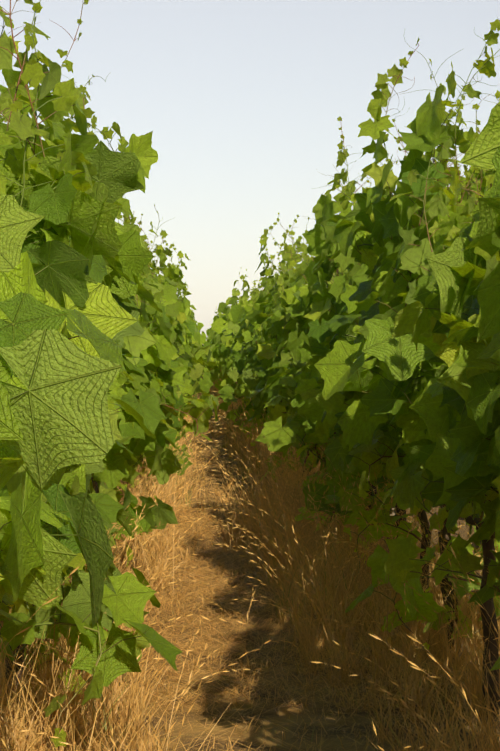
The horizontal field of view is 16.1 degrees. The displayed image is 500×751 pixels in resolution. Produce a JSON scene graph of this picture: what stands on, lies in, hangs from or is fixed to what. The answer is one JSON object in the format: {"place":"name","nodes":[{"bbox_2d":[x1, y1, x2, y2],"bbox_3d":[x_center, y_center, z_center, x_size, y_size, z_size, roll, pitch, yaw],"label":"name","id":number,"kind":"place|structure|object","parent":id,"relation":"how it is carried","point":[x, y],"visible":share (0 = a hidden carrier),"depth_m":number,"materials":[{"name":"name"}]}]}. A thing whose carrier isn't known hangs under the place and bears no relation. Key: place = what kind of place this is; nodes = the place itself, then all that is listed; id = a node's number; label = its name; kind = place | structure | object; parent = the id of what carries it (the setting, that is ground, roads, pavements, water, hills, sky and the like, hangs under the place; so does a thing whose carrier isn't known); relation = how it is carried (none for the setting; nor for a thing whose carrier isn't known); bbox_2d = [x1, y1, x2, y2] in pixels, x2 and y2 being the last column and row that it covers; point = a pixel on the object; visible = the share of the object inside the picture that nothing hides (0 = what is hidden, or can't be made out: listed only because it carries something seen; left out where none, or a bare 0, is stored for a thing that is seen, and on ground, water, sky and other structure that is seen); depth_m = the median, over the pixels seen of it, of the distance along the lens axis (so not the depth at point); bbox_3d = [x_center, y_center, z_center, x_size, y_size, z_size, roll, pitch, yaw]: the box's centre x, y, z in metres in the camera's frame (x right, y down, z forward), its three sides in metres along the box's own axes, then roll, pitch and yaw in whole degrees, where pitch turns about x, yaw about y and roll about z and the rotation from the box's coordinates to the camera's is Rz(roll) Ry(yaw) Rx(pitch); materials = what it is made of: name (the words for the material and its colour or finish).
{"place":"outdoors","nodes":[
{"label":"outdoors","id":0,"kind":"place"},
{"bbox_2d":[0,0,499,336],"bbox_3d":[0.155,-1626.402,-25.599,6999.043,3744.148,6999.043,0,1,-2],"label":"sky","id":1,"kind":"structure","parent":0,"point":[261,107],"depth_m":3442.00,"materials":[{"name":"white"}]},
{"bbox_2d":[3,377,499,750],"bbox_3d":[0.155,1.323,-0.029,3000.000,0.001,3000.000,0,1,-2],"label":"ground","id":2,"kind":"structure","parent":0,"point":[285,713],"depth_m":6.78,"materials":[{"name":"brown soil"}]},
{"bbox_2d":[187,367,241,422],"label":"grass","id":3,"kind":"structure","parent":2,"relation":"on","point":[214,391],"depth_m":36.70,"materials":[{"name":"beige plant"}]},
{"bbox_2d":[177,269,259,402],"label":"vine leaves","id":4,"kind":"object","parent":2,"relation":"on","point":[222,342],"visible":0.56,"depth_m":32.13,"materials":[{"name":"green plant"}]},
{"bbox_2d":[120,391,329,509],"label":"grass","id":5,"kind":"structure","parent":2,"relation":"on","point":[230,430],"depth_m":18.42,"materials":[{"name":"beige plant"}]},
{"bbox_2d":[91,464,394,552],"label":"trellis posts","id":6,"kind":"object","parent":2,"relation":"on","point":[392,508],"depth_m":10.05,"materials":[{"name":"brown wood"}]},
{"bbox_2d":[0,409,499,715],"bbox_3d":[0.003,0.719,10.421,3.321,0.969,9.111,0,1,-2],"label":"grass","id":7,"kind":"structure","parent":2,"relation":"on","point":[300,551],"depth_m":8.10,"materials":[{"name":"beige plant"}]},
{"bbox_2d":[0,503,499,750],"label":"grass","id":8,"kind":"structure","parent":2,"relation":"on","point":[16,731],"depth_m":5.59,"materials":[{"name":"beige plant"}]},
{"bbox_2d":[1,448,499,725],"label":"vine trunks","id":9,"kind":"object","parent":2,"relation":"on","point":[488,555],"depth_m":6.33,"materials":[{"name":"brown wood"}]},
{"bbox_2d":[0,0,499,749],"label":"vine shoots","id":10,"kind":"object","parent":9,"relation":"attached to","point":[246,330],"visible":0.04,"depth_m":6.95,"materials":[{"name":"green plant"}]},
{"bbox_2d":[1,0,497,655],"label":"vine tendrils","id":11,"kind":"object","parent":10,"relation":"attached to","point":[309,218],"visible":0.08,"depth_m":7.58,"materials":[{"name":"green plant"}]},
{"bbox_2d":[0,0,499,747],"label":"vine leaves","id":12,"kind":"object","parent":10,"relation":"attached to","point":[60,434],"visible":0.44,"depth_m":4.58,"materials":[{"name":"green plant"}]},
{"bbox_2d":[0,0,499,735],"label":"vine petioles","id":13,"kind":"object","parent":10,"relation":"attached to","point":[246,352],"visible":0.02,"depth_m":6.74,"materials":[{"name":"green plant"}]}
]}

